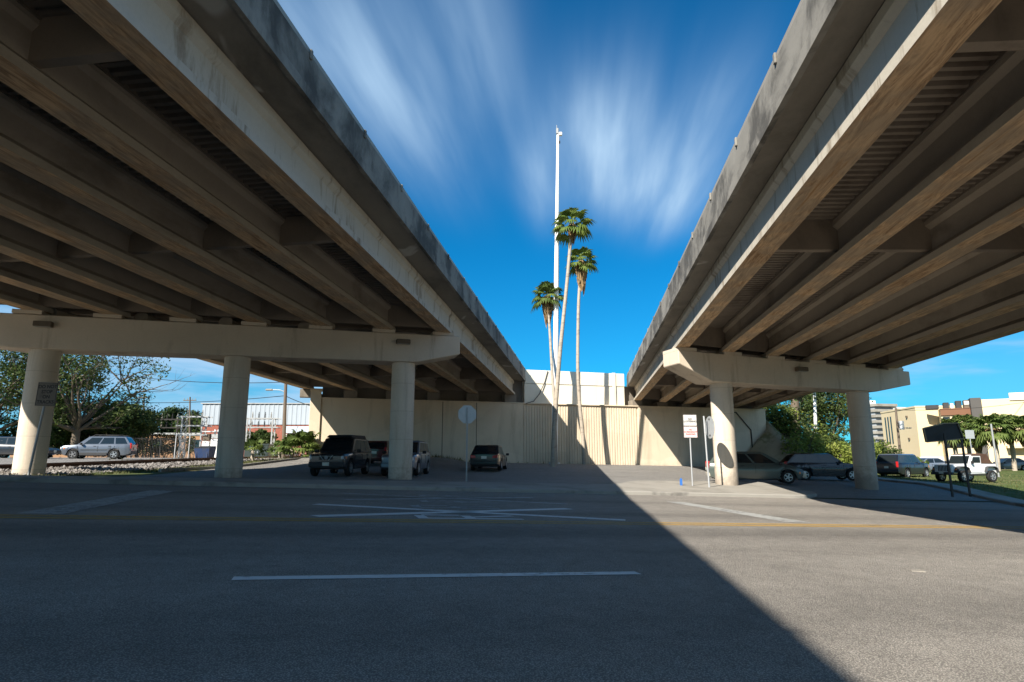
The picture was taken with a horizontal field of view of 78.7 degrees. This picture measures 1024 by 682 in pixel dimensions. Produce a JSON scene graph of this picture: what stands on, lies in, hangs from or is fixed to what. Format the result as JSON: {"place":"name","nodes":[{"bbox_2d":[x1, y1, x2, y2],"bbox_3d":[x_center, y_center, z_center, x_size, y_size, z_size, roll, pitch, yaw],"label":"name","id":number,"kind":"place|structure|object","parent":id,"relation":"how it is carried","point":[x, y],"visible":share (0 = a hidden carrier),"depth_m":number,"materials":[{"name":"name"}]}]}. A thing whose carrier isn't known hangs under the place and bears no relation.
{"place":"outdoors","nodes":[
{"label":"outdoors","id":0,"kind":"place"},
{"bbox_2d":[0,457,176,463],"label":"access road","id":1,"kind":"structure","parent":0,"point":[8,460],"depth_m":41.31,"materials":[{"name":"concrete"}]},
{"bbox_2d":[0,436,60,457],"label":"sedan","id":2,"kind":"object","parent":1,"relation":"on","point":[7,446],"visible":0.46,"depth_m":41.71,"materials":[{"name":"silver paint"}]},
{"bbox_2d":[60,435,137,458],"bbox_3d":[-30.598,7.873,46.343,4.635,1.772,2.180,3,-11,-16],"label":"parked suv","id":3,"kind":"object","parent":1,"relation":"on","point":[116,446],"visible":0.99,"depth_m":45.74,"materials":[{"name":"silver metal"}]},
{"bbox_2d":[194,446,216,457],"bbox_3d":[-27.601,10.055,56.082,1.436,1.227,1.190,-1,-11,4],"label":"dumpster","id":4,"kind":"object","parent":1,"relation":"on","point":[204,451],"visible":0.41,"depth_m":55.61,"materials":[{"name":"blue paint"}]},
{"bbox_2d":[0,475,813,494],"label":"sidewalk","id":5,"kind":"structure","parent":0,"point":[703,487],"depth_m":24.61,"materials":[{"name":"concrete"}]},
{"bbox_2d":[458,405,475,481],"bbox_3d":[-1.926,4.442,26.634,0.767,3.380,0.083,1,-11,-6],"label":"stop sign","id":6,"kind":"object","parent":5,"relation":"on","point":[466,414],"visible":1,"depth_m":26.87,"materials":[{"name":"metal"}]},
{"bbox_2d":[0,482,1023,681],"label":"road","id":7,"kind":"structure","parent":0,"point":[114,600],"depth_m":5.11,"materials":[{"name":"grey asphalt"}]},
{"bbox_2d":[20,490,172,513],"bbox_3d":[-8.251,3.311,13.091,0.620,0.032,7.403,3,-11,-15],"label":"stop line","id":8,"kind":"object","parent":7,"relation":"on","point":[67,508],"visible":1,"depth_m":11.75,"materials":[{"name":"white paint"}]},
{"bbox_2d":[232,571,639,579],"bbox_3d":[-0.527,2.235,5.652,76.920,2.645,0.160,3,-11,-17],"label":"road marking","id":9,"kind":"object","parent":7,"relation":"on","point":[413,575],"visible":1,"depth_m":5.60,"materials":[{"name":"white paint"}]},
{"bbox_2d":[343,493,566,503],"bbox_3d":[-1.768,4.516,17.914,6.161,0.240,3.322,3,-11,-17],"label":"railroad crossing marking","id":10,"kind":"object","parent":7,"relation":"on","point":[446,498],"visible":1,"depth_m":17.76,"materials":[{"name":"white paint"}]},
{"bbox_2d":[312,504,624,520],"bbox_3d":[-1.020,3.599,13.159,6.161,0.240,3.322,3,-11,-17],"label":"railroad crossing marking","id":11,"kind":"object","parent":7,"relation":"on","point":[476,511],"visible":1,"depth_m":12.99,"materials":[{"name":"white paint"}]},
{"bbox_2d":[414,514,523,519],"bbox_3d":[-0.831,3.363,11.936,2.033,0.079,0.892,3,-11,-17],"label":"railroad letter marking","id":12,"kind":"object","parent":7,"relation":"on","point":[424,516],"visible":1,"depth_m":11.77,"materials":[{"name":"white paint"}]},
{"bbox_2d":[0,514,1023,528],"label":"yellow centre line","id":13,"kind":"object","parent":7,"relation":"on","point":[350,520],"visible":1,"depth_m":10.93,"materials":[{"name":"paint"}]},
{"bbox_2d":[666,501,810,522],"bbox_3d":[5.881,4.686,17.309,0.620,0.074,7.366,1,-11,-7],"label":"side stop line","id":14,"kind":"object","parent":7,"relation":"on","point":[745,513],"visible":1,"depth_m":16.20,"materials":[{"name":"white paint"}]},
{"bbox_2d":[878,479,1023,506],"bbox_3d":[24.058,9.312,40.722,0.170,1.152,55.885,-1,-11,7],"label":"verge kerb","id":15,"kind":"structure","parent":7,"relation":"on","point":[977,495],"depth_m":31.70,"materials":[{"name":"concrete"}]},
{"bbox_2d":[0,0,1023,456],"label":"sky","id":16,"kind":"structure","parent":0,"point":[464,101],"materials":[{"name":"blue"}]},
{"bbox_2d":[86,462,1011,501],"bbox_3d":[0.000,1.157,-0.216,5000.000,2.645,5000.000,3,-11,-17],"label":"ground","id":17,"kind":"structure","parent":0,"point":[133,474],"depth_m":27.76,"materials":[{"name":"concrete"}]},
{"bbox_2d":[27,382,58,474],"bbox_3d":[-16.830,3.261,22.363,0.768,3.588,0.117,0,-11,0],"label":"track sign","id":18,"kind":"object","parent":17,"relation":"on","point":[46,394],"visible":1,"depth_m":22.54,"materials":[{"name":"metal"}]},
{"bbox_2d":[0,399,94,447],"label":"scrub tree","id":19,"kind":"object","parent":17,"relation":"on","point":[62,437],"visible":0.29,"depth_m":63.34,"materials":[{"name":"green plant"}]},
{"bbox_2d":[0,349,109,430],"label":"oak tree","id":20,"kind":"object","parent":17,"relation":"on","point":[9,374],"visible":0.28,"depth_m":60.26,"materials":[{"name":"green plant"}]},
{"bbox_2d":[49,395,129,456],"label":"scrub tree","id":21,"kind":"object","parent":17,"relation":"on","point":[90,434],"visible":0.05,"depth_m":67.37,"materials":[{"name":"green plant"}]},
{"bbox_2d":[0,350,194,450],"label":"oak tree","id":22,"kind":"object","parent":17,"relation":"on","point":[78,422],"visible":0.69,"depth_m":60.59,"materials":[{"name":"green plant"}]},
{"bbox_2d":[10,433,199,457],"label":"wall","id":23,"kind":"structure","parent":17,"relation":"on","point":[197,441],"depth_m":94.53,"materials":[{"name":"pink paint"}]},
{"bbox_2d":[87,396,155,438],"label":"scrub tree","id":24,"kind":"object","parent":17,"relation":"on","point":[129,408],"visible":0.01,"depth_m":70.75,"materials":[{"name":"green plant"}]},
{"bbox_2d":[87,403,165,457],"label":"scrub tree","id":25,"kind":"object","parent":17,"relation":"on","point":[139,425],"visible":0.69,"depth_m":65.88,"materials":[{"name":"green plant"}]},
{"bbox_2d":[4,460,249,475],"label":"ballast","id":26,"kind":"structure","parent":17,"relation":"on","point":[121,471],"depth_m":29.38,"materials":[{"name":"gravel"}]},
{"bbox_2d":[0,456,300,469],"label":"railway track","id":27,"kind":"structure","parent":26,"relation":"on","point":[66,464],"depth_m":32.93,"materials":[{"name":"metal"}]},
{"bbox_2d":[244,438,270,461],"bbox_3d":[-16.630,7.080,39.931,2.294,1.659,2.440,-3,-11,15],"label":"palmetto","id":28,"kind":"object","parent":26,"relation":"on","point":[249,442],"visible":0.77,"depth_m":39.73,"materials":[{"name":"green plant"}]},
{"bbox_2d":[267,440,289,457],"bbox_3d":[-17.254,8.156,46.270,2.029,1.678,2.228,0,-11,0],"label":"palmetto","id":29,"kind":"object","parent":26,"relation":"on","point":[277,452],"visible":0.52,"depth_m":46.05,"materials":[{"name":"green plant"}]},
{"bbox_2d":[87,436,195,457],"bbox_3d":[-36.050,10.483,60.860,9.322,2.368,0.078,3,-11,-15],"label":"iron fence","id":30,"kind":"object","parent":17,"relation":"on","point":[159,448],"visible":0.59,"depth_m":61.28,"materials":[{"name":"metal"}]},
{"bbox_2d":[0,457,288,474],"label":"loose stone","id":31,"kind":"object","parent":17,"relation":"on","point":[50,470],"visible":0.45,"depth_m":29.66,"materials":[{"name":"gravel"}]},
{"bbox_2d":[145,429,170,457],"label":"fence","id":32,"kind":"object","parent":17,"relation":"on","point":[163,445],"visible":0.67,"depth_m":74.74,"materials":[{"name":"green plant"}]},
{"bbox_2d":[137,413,185,457],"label":"substation gantry","id":33,"kind":"object","parent":17,"relation":"on","point":[177,428],"visible":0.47,"depth_m":77.10,"materials":[{"name":"metal"}]},
{"bbox_2d":[162,434,184,457],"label":"fence","id":34,"kind":"object","parent":17,"relation":"on","point":[172,442],"visible":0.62,"depth_m":72.60,"materials":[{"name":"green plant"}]},
{"bbox_2d":[155,403,201,432],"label":"background tree","id":35,"kind":"object","parent":17,"relation":"on","point":[174,411],"visible":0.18,"depth_m":109.92,"materials":[{"name":"green plant"}]},
{"bbox_2d":[170,433,197,457],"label":"fence","id":36,"kind":"object","parent":17,"relation":"on","point":[192,446],"visible":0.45,"depth_m":78.86,"materials":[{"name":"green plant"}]},
{"bbox_2d":[171,410,201,432],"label":"background tree","id":37,"kind":"object","parent":17,"relation":"on","point":[195,420],"visible":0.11,"depth_m":104.43,"materials":[{"name":"green plant"}]},
{"bbox_2d":[183,397,195,457],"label":"utility pole","id":38,"kind":"object","parent":17,"relation":"on","point":[189,400],"visible":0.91,"depth_m":91.63,"materials":[{"name":"metal"}]},
{"bbox_2d":[175,410,212,457],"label":"substation gantry","id":39,"kind":"object","parent":17,"relation":"on","point":[191,425],"visible":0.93,"depth_m":65.23,"materials":[{"name":"metal"}]},
{"bbox_2d":[201,430,217,456],"bbox_3d":[-31.284,10.772,65.205,2.050,3.000,1.000,1,-11,-5],"label":"equipment cabinet","id":40,"kind":"object","parent":17,"relation":"on","point":[209,439],"visible":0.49,"depth_m":64.89,"materials":[{"name":"metal"}]},
{"bbox_2d":[158,458,299,471],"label":"lot kerb","id":41,"kind":"structure","parent":17,"relation":"on","point":[201,468],"depth_m":31.73,"materials":[{"name":"concrete"}]},
{"bbox_2d":[0,309,459,479],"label":"bridge pier","id":42,"kind":"structure","parent":17,"relation":"on","point":[43,340],"depth_m":25.92,"materials":[{"name":"paint"}]},
{"bbox_2d":[0,0,525,394],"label":"overpass","id":43,"kind":"object","parent":42,"relation":"on","point":[214,161],"visible":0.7,"depth_m":15.92,"materials":[{"name":"concrete"}]},
{"bbox_2d":[244,444,273,456],"bbox_3d":[-23.969,10.533,59.065,2.300,1.525,1.610,1,-11,-4],"label":"transformer box","id":44,"kind":"object","parent":17,"relation":"on","point":[247,453],"visible":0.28,"depth_m":58.34,"materials":[{"name":"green metal"}]},
{"bbox_2d":[201,403,319,455],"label":"warehouse","id":45,"kind":"structure","parent":17,"relation":"on","point":[297,417],"depth_m":84.46,"materials":[{"name":"white metal"}]},
{"bbox_2d":[245,428,277,454],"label":"background tree","id":46,"kind":"object","parent":17,"relation":"on","point":[262,434],"visible":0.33,"depth_m":79.52,"materials":[{"name":"green plant"}]},
{"bbox_2d":[245,412,280,451],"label":"substation gantry","id":47,"kind":"object","parent":17,"relation":"on","point":[272,426],"visible":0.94,"depth_m":69.41,"materials":[{"name":"metal"}]},
{"bbox_2d":[265,384,286,457],"bbox_3d":[-18.803,6.427,49.665,1.938,6.752,0.323,0,-11,0],"label":"utility pole","id":48,"kind":"object","parent":17,"relation":"on","point":[284,414],"visible":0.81,"depth_m":49.73,"materials":[{"name":"metal"}]},
{"bbox_2d":[87,368,279,382],"bbox_3d":[-35.211,2.713,60.536,39.439,5.006,0.052,-6,-12,30],"label":"overhead wire","id":49,"kind":"object","parent":48,"relation":"attached to","point":[191,381],"visible":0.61,"depth_m":56.87,"materials":[{"name":"black metal"}]},
{"bbox_2d":[110,396,279,402],"bbox_3d":[-38.633,5.622,65.079,50.670,3.160,0.051,-8,-13,36],"label":"overhead wire","id":50,"kind":"object","parent":48,"relation":"attached to","point":[189,402],"visible":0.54,"depth_m":60.20,"materials":[{"name":"black metal"}]},
{"bbox_2d":[297,457,469,462],"bbox_3d":[-8.975,8.770,45.624,14.000,0.854,3.695,3,-11,-17],"label":"gravel apron","id":51,"kind":"object","parent":17,"relation":"on","point":[439,460],"visible":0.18,"depth_m":46.26,"materials":[{"name":"gravel"}]},
{"bbox_2d":[272,432,308,457],"bbox_3d":[-16.014,7.685,45.373,2.906,2.252,2.591,8,-13,-37],"label":"palmetto","id":52,"kind":"object","parent":51,"relation":"on","point":[284,443],"visible":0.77,"depth_m":45.02,"materials":[{"name":"green plant"}]},
{"bbox_2d":[279,429,321,457],"bbox_3d":[-15.462,7.708,45.926,3.876,2.416,3.766,0,-11,0],"label":"palmetto","id":53,"kind":"object","parent":51,"relation":"on","point":[308,436],"visible":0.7,"depth_m":45.48,"materials":[{"name":"green plant"}]},
{"bbox_2d":[298,442,320,457],"bbox_3d":[-14.581,8.012,44.932,1.927,1.499,1.896,0,-11,0],"label":"palmetto","id":54,"kind":"object","parent":51,"relation":"on","point":[312,447],"visible":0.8,"depth_m":44.74,"materials":[{"name":"green plant"}]},
{"bbox_2d":[0,477,816,497],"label":"kerb","id":55,"kind":"structure","parent":17,"relation":"on","point":[184,483],"depth_m":21.05,"materials":[{"name":"concrete"}]},
{"bbox_2d":[10,451,1023,497],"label":"grass","id":56,"kind":"structure","parent":17,"relation":"on","point":[145,470],"depth_m":37.51,"materials":[{"name":"plant"}]},
{"bbox_2d":[530,281,567,464],"bbox_3d":[3.451,2.726,52.000,3.224,15.986,4.227,8,-13,-35],"label":"fan palm","id":57,"kind":"object","parent":17,"relation":"on","point":[547,301],"visible":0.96,"depth_m":53.03,"materials":[{"name":"green plant"}]},
{"bbox_2d":[549,125,561,463],"bbox_3d":[3.749,-4.612,53.358,1.491,30.123,0.900,0,-11,0],"label":"light mast","id":58,"kind":"object","parent":17,"relation":"on","point":[556,312],"visible":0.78,"depth_m":53.24,"materials":[{"name":"metal"}]},
{"bbox_2d":[566,246,599,464],"bbox_3d":[5.949,1.191,51.812,3.155,18.954,3.366,0,-11,0],"label":"fan palm","id":59,"kind":"object","parent":17,"relation":"on","point":[581,267],"visible":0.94,"depth_m":52.39,"materials":[{"name":"green plant"}]},
{"bbox_2d":[683,415,697,485],"bbox_3d":[8.119,5.096,28.230,0.620,3.490,0.092,1,-11,-4],"label":"notice sign","id":60,"kind":"object","parent":17,"relation":"on","point":[689,431],"visible":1,"depth_m":28.39,"materials":[{"name":"metal"}]},
{"bbox_2d":[703,416,714,486],"bbox_3d":[8.765,5.112,27.827,0.297,3.513,1.000,1,-11,-6],"label":"railroad warning sign","id":61,"kind":"object","parent":17,"relation":"on","point":[709,428],"visible":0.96,"depth_m":27.94,"materials":[{"name":"metal"}]},
{"bbox_2d":[783,392,872,436],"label":"oak tree","id":62,"kind":"object","parent":17,"relation":"on","point":[830,405],"visible":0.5,"depth_m":85.41,"materials":[{"name":"green plant"}]},
{"bbox_2d":[825,440,852,462],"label":"scrub bush","id":63,"kind":"object","parent":17,"relation":"on","point":[835,450],"visible":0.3,"depth_m":56.71,"materials":[{"name":"green plant"}]},
{"bbox_2d":[831,441,851,462],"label":"scrub bush","id":64,"kind":"object","parent":17,"relation":"on","point":[845,450],"visible":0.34,"depth_m":57.13,"materials":[{"name":"green plant"}]},
{"bbox_2d":[847,440,884,463],"bbox_3d":[31.386,10.391,54.865,3.718,4.005,2.564,5,-12,-26],"label":"scrub bush","id":65,"kind":"object","parent":17,"relation":"on","point":[877,451],"visible":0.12,"depth_m":54.99,"materials":[{"name":"green plant"}]},
{"bbox_2d":[870,400,905,445],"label":"apartment tower","id":66,"kind":"structure","parent":17,"relation":"on","point":[876,408],"depth_m":217.86,"materials":[{"name":"concrete"}]},
{"bbox_2d":[875,445,901,453],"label":"hedge bush","id":67,"kind":"object","parent":17,"relation":"on","point":[894,450],"visible":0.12,"depth_m":64.42,"materials":[{"name":"green plant"}]},
{"bbox_2d":[894,407,910,453],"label":"utility pole","id":68,"kind":"object","parent":17,"relation":"on","point":[899,425],"visible":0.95,"depth_m":73.21,"materials":[{"name":"metal"}]},
{"bbox_2d":[876,454,930,476],"bbox_3d":[30.098,9.617,48.050,4.985,1.800,2.300,7,-13,-32],"label":"suv","id":69,"kind":"object","parent":17,"relation":"on","point":[906,465],"visible":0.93,"depth_m":46.92,"materials":[{"name":"black paint"}]},
{"bbox_2d":[880,405,962,460],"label":"cream building","id":70,"kind":"structure","parent":17,"relation":"on","point":[916,419],"depth_m":95.49,"materials":[{"name":"paint"}]},
{"bbox_2d":[920,458,944,470],"bbox_3d":[43.002,12.863,64.739,4.585,1.450,2.200,0,-11,2],"label":"parked sedan","id":71,"kind":"object","parent":17,"relation":"on","point":[932,461],"visible":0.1,"depth_m":64.05,"materials":[{"name":"white paint"}]},
{"bbox_2d":[925,400,975,460],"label":"brown building","id":72,"kind":"structure","parent":17,"relation":"on","point":[949,414],"depth_m":89.97,"materials":[{"name":"beige paint"}]},
{"bbox_2d":[936,416,969,453],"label":"sabal palm","id":73,"kind":"object","parent":17,"relation":"on","point":[953,443],"visible":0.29,"depth_m":68.85,"materials":[{"name":"green plant"}]},
{"bbox_2d":[947,414,975,453],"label":"sabal palm","id":74,"kind":"object","parent":17,"relation":"on","point":[967,418],"visible":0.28,"depth_m":70.91,"materials":[{"name":"green plant"}]},
{"bbox_2d":[965,430,974,452],"bbox_3d":[43.529,10.604,59.047,0.850,4.300,0.100,0,-11,0],"label":"street sign","id":75,"kind":"object","parent":17,"relation":"on","point":[969,434],"visible":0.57,"depth_m":59.30,"materials":[{"name":"metal"}]},
{"bbox_2d":[958,423,989,453],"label":"sabal palm","id":76,"kind":"object","parent":17,"relation":"on","point":[978,449],"visible":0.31,"depth_m":67.77,"materials":[{"name":"green plant"}]},
{"bbox_2d":[968,413,1016,470],"bbox_3d":[50.427,10.844,65.275,4.456,6.663,4.184,7,-13,-32],"label":"sabal palm","id":77,"kind":"object","parent":17,"relation":"on","point":[996,421],"visible":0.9,"depth_m":64.86,"materials":[{"name":"green plant"}]},
{"bbox_2d":[968,392,1023,462],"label":"cream building","id":78,"kind":"structure","parent":17,"relation":"on","point":[1012,408],"depth_m":85.40,"materials":[{"name":"paint"}]},
{"bbox_2d":[993,458,1023,470],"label":"parked sedan","id":79,"kind":"object","parent":17,"relation":"on","point":[1005,463],"visible":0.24,"depth_m":67.89,"materials":[{"name":"grey paint"}]},
{"bbox_2d":[998,414,1020,470],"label":"sabal palm","id":80,"kind":"object","parent":17,"relation":"on","point":[1013,455],"visible":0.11,"depth_m":66.78,"materials":[{"name":"green plant"}]},
{"bbox_2d":[1001,415,1023,446],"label":"sabal palm","id":81,"kind":"object","parent":17,"relation":"on","point":[1019,434],"visible":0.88,"depth_m":65.00,"materials":[{"name":"green plant"}]},
{"bbox_2d":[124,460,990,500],"bbox_3d":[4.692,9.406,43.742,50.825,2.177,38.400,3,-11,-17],"label":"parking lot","id":82,"kind":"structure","parent":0,"point":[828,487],"depth_m":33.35,"materials":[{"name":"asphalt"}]},
{"bbox_2d":[308,435,370,475],"bbox_3d":[-8.350,5.593,30.697,2.260,1.960,4.635,-1,-11,3],"label":"parked suv","id":83,"kind":"object","parent":82,"relation":"on","point":[348,454],"visible":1,"depth_m":29.87,"materials":[{"name":"grey paint"}]},
{"bbox_2d":[368,441,388,462],"bbox_3d":[-8.550,7.245,40.353,2.120,1.480,4.185,0,-11,-2],"label":"parked hatchback","id":84,"kind":"object","parent":82,"relation":"on","point":[377,448],"visible":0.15,"depth_m":38.58,"materials":[{"name":"red paint"}]},
{"bbox_2d":[381,441,429,475],"bbox_3d":[-5.450,6.065,32.440,2.250,1.740,4.785,0,-11,2],"label":"parked suv","id":85,"kind":"object","parent":82,"relation":"on","point":[421,457],"visible":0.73,"depth_m":31.46,"materials":[{"name":"blue paint"}]},
{"bbox_2d":[470,445,508,469],"bbox_3d":[-1.400,7.244,38.726,2.260,1.500,4.685,-1,-11,6],"label":"parked sedan","id":86,"kind":"object","parent":82,"relation":"on","point":[481,456],"visible":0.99,"depth_m":36.84,"materials":[{"name":"black paint"}]},
{"bbox_2d":[300,370,765,466],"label":"abutment wall","id":87,"kind":"structure","parent":82,"relation":"on","point":[622,426],"depth_m":53.00,"materials":[{"name":"beige paint"}]},
{"bbox_2d":[550,207,595,466],"bbox_3d":[4.614,-0.389,46.375,3.863,20.219,3.652,0,-11,0],"label":"fan palm","id":88,"kind":"object","parent":82,"relation":"on","point":[580,229],"visible":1,"depth_m":46.98,"materials":[{"name":"green plant"}]},
{"bbox_2d":[705,452,806,483],"bbox_3d":[12.748,6.665,32.937,4.835,1.620,2.250,-3,-11,14],"label":"sedan","id":89,"kind":"object","parent":82,"relation":"on","point":[757,466],"visible":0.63,"depth_m":32.05,"materials":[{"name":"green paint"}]},
{"bbox_2d":[663,347,909,489],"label":"bridge pier","id":90,"kind":"structure","parent":82,"relation":"on","point":[721,374],"depth_m":30.66,"materials":[{"name":"paint"}]},
{"bbox_2d":[626,0,1023,408],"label":"overpass","id":91,"kind":"object","parent":90,"relation":"on","point":[864,204],"visible":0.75,"depth_m":14.50,"materials":[{"name":"concrete"}]},
{"bbox_2d":[780,453,854,480],"bbox_3d":[19.398,7.903,39.216,4.835,1.660,2.270,-1,-11,6],"label":"suv","id":92,"kind":"object","parent":82,"relation":"on","point":[820,464],"visible":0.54,"depth_m":38.42,"materials":[{"name":"blue paint"}]},
{"bbox_2d":[320,395,805,460],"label":"embankment","id":93,"kind":"structure","parent":0,"point":[768,442],"depth_m":57.01,"materials":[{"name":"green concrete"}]},
{"bbox_2d":[762,402,799,426],"bbox_3d":[25.706,7.196,60.899,3.697,3.435,5.170,0,-11,0],"label":"scrub bush","id":94,"kind":"object","parent":93,"relation":"on","point":[779,410],"visible":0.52,"depth_m":59.81,"materials":[{"name":"green plant"}]},
{"bbox_2d":[765,403,804,434],"bbox_3d":[26.075,7.929,60.611,4.776,3.981,5.193,0,-11,0],"label":"scrub bush","id":95,"kind":"object","parent":93,"relation":"on","point":[774,421],"visible":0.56,"depth_m":59.66,"materials":[{"name":"green plant"}]},
{"bbox_2d":[771,408,808,437],"bbox_3d":[26.894,8.415,60.518,3.180,3.814,3.734,0,-11,0],"label":"scrub bush","id":96,"kind":"object","parent":93,"relation":"on","point":[790,428],"visible":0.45,"depth_m":59.59,"materials":[{"name":"green plant"}]},
{"bbox_2d":[780,421,831,453],"bbox_3d":[26.059,9.187,55.594,4.464,4.177,3.953,0,-11,0],"label":"scrub bush","id":97,"kind":"object","parent":93,"relation":"on","point":[798,437],"visible":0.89,"depth_m":55.23,"materials":[{"name":"green plant"}]},
{"bbox_2d":[784,417,827,441],"bbox_3d":[27.819,9.022,60.527,4.617,4.277,4.846,4,-11,-22],"label":"scrub bush","id":98,"kind":"object","parent":93,"relation":"on","point":[805,426],"visible":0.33,"depth_m":59.80,"materials":[{"name":"green plant"}]},
{"bbox_2d":[797,432,833,454],"bbox_3d":[28.411,10.062,58.089,3.007,3.322,4.332,0,-11,0],"label":"scrub bush","id":99,"kind":"object","parent":93,"relation":"on","point":[824,439],"visible":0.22,"depth_m":57.83,"materials":[{"name":"green plant"}]},
{"bbox_2d":[813,392,817,433],"bbox_3d":[29.872,7.921,61.594,0.843,7.930,0.585,0,-11,0],"label":"light pole","id":100,"kind":"object","parent":93,"relation":"on","point":[815,410],"visible":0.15,"depth_m":61.67,"materials":[{"name":"metal"}]},
{"bbox_2d":[801,422,837,441],"bbox_3d":[30.189,10.151,61.777,4.466,4.304,3.769,0,-11,0],"label":"scrub bush","id":101,"kind":"object","parent":93,"relation":"on","point":[826,429],"visible":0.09,"depth_m":61.55,"materials":[{"name":"green plant"}]},
{"bbox_2d":[761,367,903,421],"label":"oak tree","id":102,"kind":"object","parent":93,"relation":"on","point":[795,401],"depth_m":65.49,"materials":[{"name":"green plant"}]},
{"bbox_2d":[877,470,1023,499],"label":"lawn","id":103,"kind":"structure","parent":0,"point":[1007,473],"depth_m":38.94,"materials":[{"name":"plant"}]},
{"bbox_2d":[931,453,999,482],"bbox_3d":[28.774,8.058,39.687,4.035,1.778,1.880,3,-11,-17],"label":"jeep","id":104,"kind":"object","parent":103,"relation":"on","point":[978,464],"visible":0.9,"depth_m":39.17,"materials":[{"name":"white paint"}]},
{"bbox_2d":[990,424,999,476],"bbox_3d":[39.670,9.119,51.196,0.280,4.602,0.280,0,-11,0],"label":"bollard post","id":105,"kind":"object","parent":103,"relation":"on","point":[994,447],"visible":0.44,"depth_m":51.21,"materials":[{"name":"metal"}]},
{"bbox_2d":[878,477,1023,502],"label":"curb","id":106,"kind":"structure","parent":0,"point":[988,494],"depth_m":32.26,"materials":[{"name":"concrete"}]},
{"bbox_2d":[922,422,971,496],"bbox_3d":[21.448,5.957,30.620,2.471,3.910,0.378,3,-11,-13],"label":"sign board","id":107,"kind":"object","parent":106,"relation":"on","point":[945,432],"visible":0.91,"depth_m":30.84,"materials":[{"name":"metal"}]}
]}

